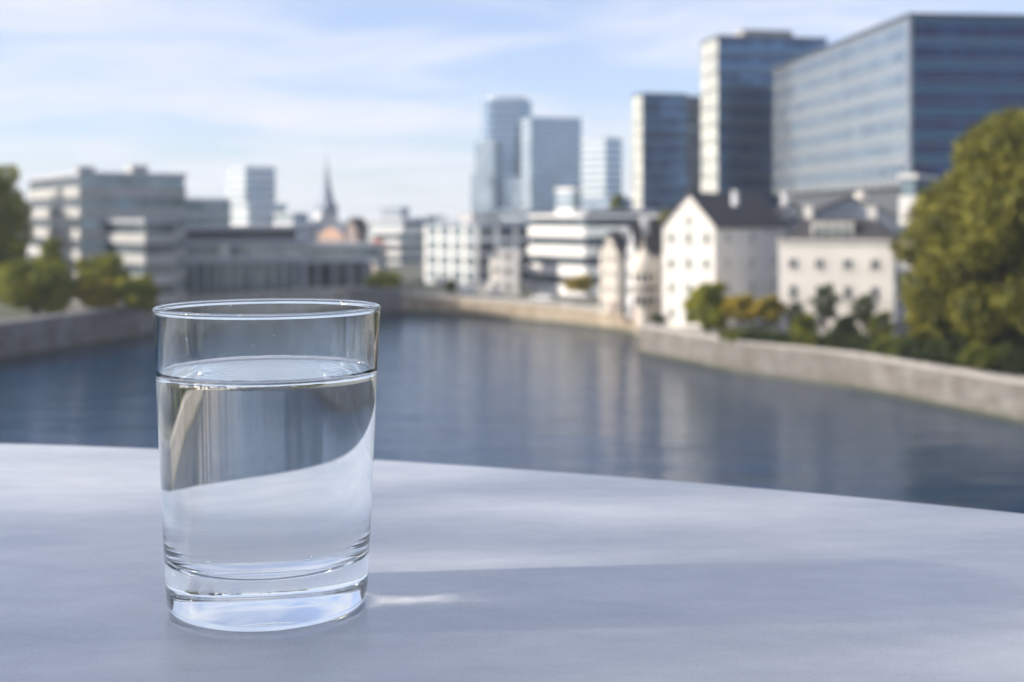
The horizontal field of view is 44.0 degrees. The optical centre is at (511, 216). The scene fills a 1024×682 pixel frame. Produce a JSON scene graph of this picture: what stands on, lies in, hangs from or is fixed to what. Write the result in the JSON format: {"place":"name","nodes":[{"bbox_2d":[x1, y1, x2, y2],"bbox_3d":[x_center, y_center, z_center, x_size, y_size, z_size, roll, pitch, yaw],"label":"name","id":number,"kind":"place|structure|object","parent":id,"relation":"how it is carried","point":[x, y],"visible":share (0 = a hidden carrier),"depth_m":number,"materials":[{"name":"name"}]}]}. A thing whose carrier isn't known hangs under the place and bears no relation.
{"place":"outdoors","nodes":[
{"label":"outdoors","id":0,"kind":"place"},
{"bbox_2d":[185,198,231,225],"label":"office wing","id":1,"kind":"structure","parent":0,"point":[208,212],"depth_m":297.66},
{"bbox_2d":[185,225,307,291],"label":"colonnade building","id":2,"kind":"structure","parent":0,"point":[240,257],"depth_m":271.79,"materials":[{"name":"grey stone"}]},
{"bbox_2d":[292,242,383,286],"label":"gallery building","id":3,"kind":"structure","parent":0,"point":[333,264],"depth_m":289.36,"materials":[{"name":"grey concrete"}]},
{"bbox_2d":[436,218,459,222],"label":"distant block","id":4,"kind":"structure","parent":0,"point":[448,220],"depth_m":562.85,"materials":[{"name":"white glass"}]},
{"bbox_2d":[425,213,530,283],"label":"office building","id":5,"kind":"structure","parent":0,"point":[465,247],"depth_m":306.90,"materials":[{"name":"grey concrete"}]},
{"bbox_2d":[471,97,531,212],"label":"rounded tower","id":6,"kind":"structure","parent":0,"point":[496,181],"depth_m":649.90,"materials":[{"name":"blue glass"}]},
{"bbox_2d":[497,246,521,294],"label":"stair tower","id":7,"kind":"structure","parent":0,"point":[509,270],"depth_m":267.59,"materials":[{"name":"paint"}]},
{"bbox_2d":[504,267,510,274],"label":"window","id":8,"kind":"structure","parent":7,"relation":"in","point":[507,269],"depth_m":267.55,"materials":[{"name":"grey glass"}]},
{"bbox_2d":[504,252,510,259],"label":"window","id":9,"kind":"structure","parent":7,"relation":"in","point":[507,254],"depth_m":267.55,"materials":[{"name":"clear glass"}]},
{"bbox_2d":[0,443,1023,681],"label":"table","id":10,"kind":"object","parent":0,"point":[483,574],"visible":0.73,"depth_m":0.48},
{"bbox_2d":[152,298,380,631],"bbox_3d":[-0.087,0.085,0.455,0.080,0.107,0.080,0,0,0],"label":"drinking glass","id":11,"kind":"object","parent":10,"relation":"on","point":[266,413],"visible":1,"depth_m":0.42,"materials":[{"name":"glass"}]},
{"bbox_2d":[0,313,1023,513],"bbox_3d":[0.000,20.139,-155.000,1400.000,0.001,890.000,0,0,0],"label":"river","id":12,"kind":"structure","parent":0,"point":[465,390],"depth_m":126.81,"materials":[{"name":"blue liquid"}]},
{"bbox_2d":[0,220,1023,376],"bbox_3d":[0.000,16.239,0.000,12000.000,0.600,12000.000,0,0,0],"label":"ground","id":13,"kind":"structure","parent":0,"point":[413,278],"depth_m":261.63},
{"bbox_2d":[0,164,34,271],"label":"broadleaf tree","id":14,"kind":"object","parent":13,"relation":"on","point":[13,220],"visible":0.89,"depth_m":241.89,"materials":[{"name":"green plant"}]},
{"bbox_2d":[0,257,76,313],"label":"round tree","id":15,"kind":"object","parent":13,"relation":"on","point":[43,285],"visible":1,"depth_m":203.27,"materials":[{"name":"green plant"}]},
{"bbox_2d":[35,237,64,301],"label":"round tree","id":16,"kind":"object","parent":13,"relation":"on","point":[52,253],"visible":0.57,"depth_m":220.99,"materials":[{"name":"green plant"}]},
{"bbox_2d":[70,278,120,308],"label":"round shrub","id":17,"kind":"object","parent":13,"relation":"on","point":[94,294],"visible":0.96,"depth_m":205.42,"materials":[{"name":"green plant"}]},
{"bbox_2d":[70,252,130,302],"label":"round tree","id":18,"kind":"object","parent":13,"relation":"on","point":[98,267],"visible":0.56,"depth_m":212.59,"materials":[{"name":"green plant"}]},
{"bbox_2d":[27,165,186,303],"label":"terrace office","id":19,"kind":"structure","parent":13,"relation":"on","point":[75,208],"depth_m":238.68,"materials":[{"name":"stone"}]},
{"bbox_2d":[110,274,159,315],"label":"round shrub","id":20,"kind":"object","parent":13,"relation":"on","point":[131,290],"visible":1,"depth_m":205.82,"materials":[{"name":"green plant"}]},
{"bbox_2d":[102,219,177,303],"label":"projecting office","id":21,"kind":"structure","parent":13,"relation":"on","point":[144,246],"depth_m":228.75,"materials":[{"name":"stone"}]},
{"bbox_2d":[0,287,401,359],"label":"quay wall","id":22,"kind":"structure","parent":13,"relation":"on","point":[21,337],"depth_m":201.83,"materials":[{"name":"concrete"}]},
{"bbox_2d":[226,166,275,203],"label":"slab block","id":23,"kind":"structure","parent":13,"relation":"on","point":[250,184],"depth_m":605.07,"materials":[{"name":"white glass"}]},
{"bbox_2d":[230,203,287,225],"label":"city block","id":24,"kind":"structure","parent":13,"relation":"on","point":[252,214],"depth_m":524.85,"materials":[{"name":"white glass"}]},
{"bbox_2d":[273,212,308,241],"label":"city block","id":25,"kind":"structure","parent":13,"relation":"on","point":[292,218],"depth_m":473.01,"materials":[{"name":"white glass"}]},
{"bbox_2d":[308,155,338,241],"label":"church","id":26,"kind":"structure","parent":13,"relation":"on","point":[326,213],"depth_m":478.05,"materials":[{"name":"grey stone"}]},
{"bbox_2d":[317,225,345,241],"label":"brick hall","id":27,"kind":"structure","parent":13,"relation":"on","point":[333,233],"depth_m":402.91,"materials":[{"name":"brick"}]},
{"bbox_2d":[344,217,369,241],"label":"brown hall","id":28,"kind":"structure","parent":13,"relation":"on","point":[356,229],"depth_m":392.08,"materials":[{"name":"stone"}]},
{"bbox_2d":[371,240,387,273],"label":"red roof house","id":29,"kind":"structure","parent":13,"relation":"on","point":[383,251],"depth_m":351.92,"materials":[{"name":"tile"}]},
{"bbox_2d":[365,270,403,287],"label":"round tree","id":30,"kind":"object","parent":13,"relation":"on","point":[380,278],"visible":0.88,"depth_m":265.23,"materials":[{"name":"green plant"}]},
{"bbox_2d":[381,207,409,218],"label":"distant block","id":31,"kind":"structure","parent":13,"relation":"on","point":[395,212],"depth_m":904.26,"materials":[{"name":"white glass"}]},
{"bbox_2d":[372,231,424,263],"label":"pale office","id":32,"kind":"structure","parent":13,"relation":"on","point":[405,247],"depth_m":423.21,"materials":[{"name":"white concrete"}]},
{"bbox_2d":[365,219,434,242],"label":"pale office","id":33,"kind":"structure","parent":13,"relation":"on","point":[387,225],"depth_m":505.31,"materials":[{"name":"white glass"}]},
{"bbox_2d":[411,215,445,222],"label":"distant block","id":34,"kind":"structure","parent":13,"relation":"on","point":[426,217],"depth_m":804.83,"materials":[{"name":"white glass"}]},
{"bbox_2d":[443,279,457,294],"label":"bush","id":35,"kind":"object","parent":13,"relation":"on","point":[449,285],"visible":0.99,"depth_m":265.20,"materials":[{"name":"green plant"}]},
{"bbox_2d":[455,284,478,294],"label":"parked van","id":36,"kind":"object","parent":13,"relation":"on","point":[466,288],"visible":1,"depth_m":267.12,"materials":[{"name":"white paint"}]},
{"bbox_2d":[469,280,488,292],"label":"kiosk","id":37,"kind":"object","parent":13,"relation":"on","point":[481,286],"visible":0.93,"depth_m":273.60,"materials":[{"name":"metal"}]},
{"bbox_2d":[488,252,498,289],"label":"stair tower","id":38,"kind":"structure","parent":13,"relation":"on","point":[494,271],"depth_m":271.71,"materials":[{"name":"concrete"}]},
{"bbox_2d":[484,289,504,295],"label":"parked car","id":39,"kind":"object","parent":13,"relation":"on","point":[488,292],"visible":1,"depth_m":263.12,"materials":[{"name":"white paint"}]},
{"bbox_2d":[400,295,658,337],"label":"quay wall","id":40,"kind":"structure","parent":13,"relation":"on","point":[586,317],"depth_m":244.11,"materials":[{"name":"stone"}]},
{"bbox_2d":[562,273,594,302],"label":"riverside tree","id":41,"kind":"object","parent":13,"relation":"on","point":[580,283],"visible":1,"depth_m":242.06,"materials":[{"name":"green plant"}]},
{"bbox_2d":[527,214,659,295],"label":"banded office","id":42,"kind":"structure","parent":13,"relation":"on","point":[562,247],"depth_m":267.24,"materials":[{"name":"white concrete"}]},
{"bbox_2d":[555,188,582,213],"bbox_3d":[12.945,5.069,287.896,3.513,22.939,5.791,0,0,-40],"label":"roof pavilion","id":43,"kind":"structure","parent":42,"relation":"on","point":[568,200],"depth_m":286.28,"materials":[{"name":"white glass"}]},
{"bbox_2d":[609,194,627,208],"bbox_3d":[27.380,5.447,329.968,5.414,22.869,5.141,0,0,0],"label":"roof tree","id":44,"kind":"object","parent":42,"relation":"on","point":[616,200],"visible":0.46,"depth_m":328.99,"materials":[{"name":"green plant"}]},
{"bbox_2d":[650,313,666,324],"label":"green bush","id":45,"kind":"object","parent":13,"relation":"on","point":[657,318],"visible":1,"depth_m":191.22,"materials":[{"name":"green plant"}]},
{"bbox_2d":[656,208,672,221],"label":"roof tree","id":46,"kind":"object","parent":13,"relation":"on","point":[663,217],"visible":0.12,"depth_m":239.07,"materials":[{"name":"green plant"}]},
{"bbox_2d":[682,281,727,334],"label":"riverside tree","id":47,"kind":"object","parent":13,"relation":"on","point":[705,299],"visible":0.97,"depth_m":174.87,"materials":[{"name":"green plant"}]},
{"bbox_2d":[659,191,788,328],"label":"gable house","id":48,"kind":"structure","parent":13,"relation":"on","point":[710,237],"depth_m":190.61,"materials":[{"name":"paint"}]},
{"bbox_2d":[667,307,674,318],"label":"window","id":49,"kind":"structure","parent":48,"relation":"in","point":[670,309],"depth_m":190.37,"materials":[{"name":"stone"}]},
{"bbox_2d":[667,282,674,293],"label":"window","id":50,"kind":"structure","parent":48,"relation":"in","point":[670,284],"depth_m":190.37,"materials":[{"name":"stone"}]},
{"bbox_2d":[667,257,674,268],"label":"window","id":51,"kind":"structure","parent":48,"relation":"in","point":[670,259],"depth_m":190.37,"materials":[{"name":"stone"}]},
{"bbox_2d":[668,232,674,243],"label":"window","id":52,"kind":"structure","parent":48,"relation":"in","point":[670,234],"depth_m":190.37,"materials":[{"name":"glass"}]},
{"bbox_2d":[684,283,691,293],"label":"window","id":53,"kind":"structure","parent":48,"relation":"in","point":[688,286],"depth_m":188.61,"materials":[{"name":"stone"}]},
{"bbox_2d":[684,257,691,268],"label":"window","id":54,"kind":"structure","parent":48,"relation":"in","point":[688,261],"depth_m":188.61,"materials":[{"name":"stone"}]},
{"bbox_2d":[684,232,691,243],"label":"window","id":55,"kind":"structure","parent":48,"relation":"in","point":[688,235],"depth_m":188.61,"materials":[{"name":"glass"}]},
{"bbox_2d":[685,216,691,224],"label":"window","id":56,"kind":"structure","parent":48,"relation":"in","point":[688,218],"depth_m":188.61,"materials":[{"name":"stone"}]},
{"bbox_2d":[702,258,709,269],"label":"window","id":57,"kind":"structure","parent":48,"relation":"in","point":[705,260],"depth_m":186.83,"materials":[{"name":"glass"}]},
{"bbox_2d":[702,232,709,243],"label":"window","id":58,"kind":"structure","parent":48,"relation":"in","point":[705,234],"depth_m":186.83,"materials":[{"name":"glass"}]},
{"bbox_2d":[726,257,730,268],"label":"window","id":59,"kind":"structure","parent":48,"relation":"in","point":[727,258],"depth_m":188.98,"materials":[{"name":"glass"}]},
{"bbox_2d":[726,232,730,243],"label":"window","id":60,"kind":"structure","parent":48,"relation":"in","point":[727,233],"depth_m":188.98,"materials":[{"name":"glass"}]},
{"bbox_2d":[721,293,754,328],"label":"riverside tree","id":61,"kind":"object","parent":13,"relation":"on","point":[736,307],"visible":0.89,"depth_m":171.11,"materials":[{"name":"yellow plant"}]},
{"bbox_2d":[739,326,770,342],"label":"hedge shrub","id":62,"kind":"object","parent":13,"relation":"on","point":[753,334],"visible":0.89,"depth_m":160.51,"materials":[{"name":"green plant"}]},
{"bbox_2d":[748,294,786,329],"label":"riverside tree","id":63,"kind":"object","parent":13,"relation":"on","point":[772,307],"visible":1,"depth_m":168.98,"materials":[{"name":"yellow plant"}]},
{"bbox_2d":[783,302,806,324],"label":"garden tree","id":64,"kind":"object","parent":13,"relation":"on","point":[794,307],"visible":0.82,"depth_m":167.70,"materials":[{"name":"green plant"}]},
{"bbox_2d":[808,283,841,332],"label":"garden tree","id":65,"kind":"object","parent":13,"relation":"on","point":[826,309],"visible":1,"depth_m":164.67,"materials":[{"name":"green plant"}]},
{"bbox_2d":[638,324,1023,423],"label":"quay wall","id":66,"kind":"structure","parent":13,"relation":"on","point":[995,396],"depth_m":148.12,"materials":[{"name":"stone"}]},
{"bbox_2d":[785,191,901,312],"bbox_3d":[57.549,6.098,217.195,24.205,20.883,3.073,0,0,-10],"label":"row house","id":67,"kind":"structure","parent":13,"relation":"on","point":[850,206],"depth_m":216.19,"materials":[{"name":"metal"}]},
{"bbox_2d":[829,313,860,336],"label":"garden shrub","id":68,"kind":"object","parent":13,"relation":"on","point":[845,324],"visible":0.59,"depth_m":157.14,"materials":[{"name":"green plant"}]},
{"bbox_2d":[849,293,877,334],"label":"garden tree","id":69,"kind":"object","parent":13,"relation":"on","point":[866,312],"visible":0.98,"depth_m":162.46,"materials":[{"name":"green plant"}]},
{"bbox_2d":[865,309,897,338],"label":"garden shrub","id":70,"kind":"object","parent":13,"relation":"on","point":[877,329],"visible":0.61,"depth_m":154.25,"materials":[{"name":"green plant"}]},
{"bbox_2d":[771,13,1023,256],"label":"glass office","id":71,"kind":"structure","parent":13,"relation":"on","point":[873,112],"depth_m":240.32,"materials":[{"name":"glass"}]},
{"bbox_2d":[898,174,949,317],"bbox_3d":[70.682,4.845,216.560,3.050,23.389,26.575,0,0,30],"label":"building","id":72,"kind":"structure","parent":13,"relation":"on","point":[913,185],"depth_m":205.65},
{"bbox_2d":[904,287,959,342],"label":"riverside shrub","id":73,"kind":"object","parent":13,"relation":"on","point":[927,332],"visible":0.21,"depth_m":144.67,"materials":[{"name":"green plant"}]},
{"bbox_2d":[888,106,1023,342],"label":"broadleaf tree","id":74,"kind":"object","parent":13,"relation":"on","point":[974,204],"visible":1,"depth_m":136.50,"materials":[{"name":"green plant"}]},
{"bbox_2d":[946,291,1023,364],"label":"riverside shrub","id":75,"kind":"object","parent":13,"relation":"on","point":[1013,335],"visible":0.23,"depth_m":136.81,"materials":[{"name":"green plant"}]},
{"bbox_2d":[993,340,1023,375],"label":"hedge shrub","id":76,"kind":"object","parent":13,"relation":"on","point":[1010,351],"visible":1,"depth_m":130.83,"materials":[{"name":"green plant"}]},
{"bbox_2d":[0,0,1023,219],"label":"sky","id":77,"kind":"structure","parent":0,"point":[392,92],"materials":[{"name":"blue"}]},
{"bbox_2d":[495,210,554,222],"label":"distant block","id":78,"kind":"structure","parent":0,"point":[512,216],"depth_m":524.90,"materials":[{"name":"grey glass"}]},
{"bbox_2d":[521,117,581,209],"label":"blue tower","id":79,"kind":"structure","parent":0,"point":[551,159],"depth_m":603.71,"materials":[{"name":"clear glass"}]},
{"bbox_2d":[581,137,622,197],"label":"pale tower","id":80,"kind":"structure","parent":0,"point":[601,166],"depth_m":705.40,"materials":[{"name":"white glass"}]},
{"bbox_2d":[581,198,631,208],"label":"city block","id":81,"kind":"structure","parent":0,"point":[594,203],"depth_m":467.79,"materials":[{"name":"white glass"}]},
{"bbox_2d":[583,209,658,221],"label":"long shed","id":82,"kind":"structure","parent":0,"point":[620,211],"depth_m":304.14,"materials":[{"name":"metal"}]},
{"bbox_2d":[632,93,686,214],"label":"glass tower","id":83,"kind":"structure","parent":0,"point":[659,151],"depth_m":401.71,"materials":[{"name":"blue glass"}]},
{"bbox_2d":[687,96,700,191],"bbox_3d":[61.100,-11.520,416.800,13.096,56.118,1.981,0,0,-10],"label":"glass tower","id":84,"kind":"structure","parent":0,"point":[693,143],"depth_m":415.80,"materials":[{"name":"glass"}]},
{"bbox_2d":[446,296,1023,378],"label":"promenade","id":85,"kind":"structure","parent":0,"point":[598,306],"depth_m":232.29,"materials":[{"name":"beige concrete"}]},
{"bbox_2d":[532,293,554,300],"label":"parked car","id":86,"kind":"object","parent":85,"relation":"on","point":[539,296],"visible":1,"depth_m":247.37,"materials":[{"name":"white paint"}]},
{"bbox_2d":[597,228,628,312],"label":"stone house","id":87,"kind":"structure","parent":85,"relation":"on","point":[613,277],"depth_m":217.22,"materials":[{"name":"stone"}]},
{"bbox_2d":[610,300,615,312],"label":"door","id":88,"kind":"structure","parent":87,"relation":"in","point":[612,302],"depth_m":216.56,"materials":[{"name":"brown stone"}]},
{"bbox_2d":[624,218,662,317],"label":"house","id":89,"kind":"structure","parent":85,"relation":"on","point":[651,233],"depth_m":206.73,"materials":[{"name":"white paint"}]},
{"bbox_2d":[632,305,635,317],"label":"door","id":90,"kind":"structure","parent":89,"relation":"in","point":[633,306],"depth_m":205.42,"materials":[{"name":"brown stone"}]},
{"bbox_2d":[630,236,658,323],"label":"turret house","id":91,"kind":"structure","parent":85,"relation":"on","point":[644,287],"depth_m":194.88,"materials":[{"name":"paint"}]},
{"bbox_2d":[717,327,745,342],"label":"hedge shrub","id":92,"kind":"object","parent":85,"relation":"on","point":[730,334],"visible":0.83,"depth_m":163.82,"materials":[{"name":"green plant"}]},
{"bbox_2d":[763,330,794,344],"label":"hedge shrub","id":93,"kind":"object","parent":85,"relation":"on","point":[777,337],"visible":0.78,"depth_m":157.91,"materials":[{"name":"green plant"}]},
{"bbox_2d":[788,312,818,338],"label":"garden shrub","id":94,"kind":"object","parent":85,"relation":"on","point":[806,323],"visible":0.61,"depth_m":159.32,"materials":[{"name":"green plant"}]},
{"bbox_2d":[789,330,821,347],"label":"hedge shrub","id":95,"kind":"object","parent":85,"relation":"on","point":[798,339],"visible":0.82,"depth_m":155.54,"materials":[{"name":"green plant"}]},
{"bbox_2d":[815,333,848,350],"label":"hedge shrub","id":96,"kind":"object","parent":85,"relation":"on","point":[829,341],"visible":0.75,"depth_m":152.77,"materials":[{"name":"green plant"}]},
{"bbox_2d":[840,332,879,353],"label":"hedge shrub","id":97,"kind":"object","parent":85,"relation":"on","point":[859,342],"visible":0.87,"depth_m":149.71,"materials":[{"name":"green plant"}]},
{"bbox_2d":[868,333,906,357],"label":"hedge shrub","id":98,"kind":"object","parent":85,"relation":"on","point":[883,346],"visible":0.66,"depth_m":145.71,"materials":[{"name":"green plant"}]},
{"bbox_2d":[896,335,938,362],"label":"hedge shrub","id":99,"kind":"object","parent":85,"relation":"on","point":[915,348],"visible":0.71,"depth_m":141.82,"materials":[{"name":"green plant"}]},
{"bbox_2d":[924,337,969,366],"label":"hedge shrub","id":100,"kind":"object","parent":85,"relation":"on","point":[945,351],"visible":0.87,"depth_m":137.98,"materials":[{"name":"green plant"}]},
{"bbox_2d":[956,340,1003,371],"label":"hedge shrub","id":101,"kind":"object","parent":85,"relation":"on","point":[982,356],"visible":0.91,"depth_m":133.53,"materials":[{"name":"green plant"}]},
{"bbox_2d":[700,29,827,209],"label":"glass tower","id":102,"kind":"structure","parent":0,"point":[736,113],"depth_m":331.83,"materials":[{"name":"glass"}]},
{"bbox_2d":[767,196,801,292],"bbox_3d":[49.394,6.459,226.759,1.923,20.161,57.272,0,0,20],"label":"row house","id":103,"kind":"structure","parent":0,"point":[791,210],"depth_m":222.46,"materials":[{"name":"grey stone"}]},
{"bbox_2d":[776,206,900,335],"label":"white house","id":104,"kind":"structure","parent":0,"point":[851,259],"depth_m":175.64,"materials":[{"name":"paint"}]},
{"bbox_2d":[788,285,796,298],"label":"window","id":105,"kind":"structure","parent":104,"relation":"in","point":[792,288],"depth_m":177.27,"materials":[{"name":"grey glass"}]},
{"bbox_2d":[787,258,798,268],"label":"window","id":106,"kind":"structure","parent":104,"relation":"in","point":[792,262],"depth_m":177.27,"materials":[{"name":"grey glass"}]},
{"bbox_2d":[813,259,824,268],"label":"window","id":107,"kind":"structure","parent":104,"relation":"in","point":[819,263],"depth_m":176.02,"materials":[{"name":"grey glass"}]},
{"bbox_2d":[815,315,824,329],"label":"window","id":108,"kind":"structure","parent":104,"relation":"in","point":[818,321],"depth_m":176.02,"materials":[{"name":"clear glass"}]},
{"bbox_2d":[841,259,852,268],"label":"window","id":109,"kind":"structure","parent":104,"relation":"in","point":[847,263],"depth_m":174.74,"materials":[{"name":"grey glass"}]},
{"bbox_2d":[842,286,852,300],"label":"window","id":110,"kind":"structure","parent":104,"relation":"in","point":[847,290],"depth_m":174.74,"materials":[{"name":"grey glass"}]},
{"bbox_2d":[868,259,880,269],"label":"window","id":111,"kind":"structure","parent":104,"relation":"in","point":[874,263],"depth_m":173.51,"materials":[{"name":"grey glass"}]},
{"bbox_2d":[870,286,879,300],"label":"window","id":112,"kind":"structure","parent":104,"relation":"in","point":[874,290],"depth_m":173.51,"materials":[{"name":"grey glass"}]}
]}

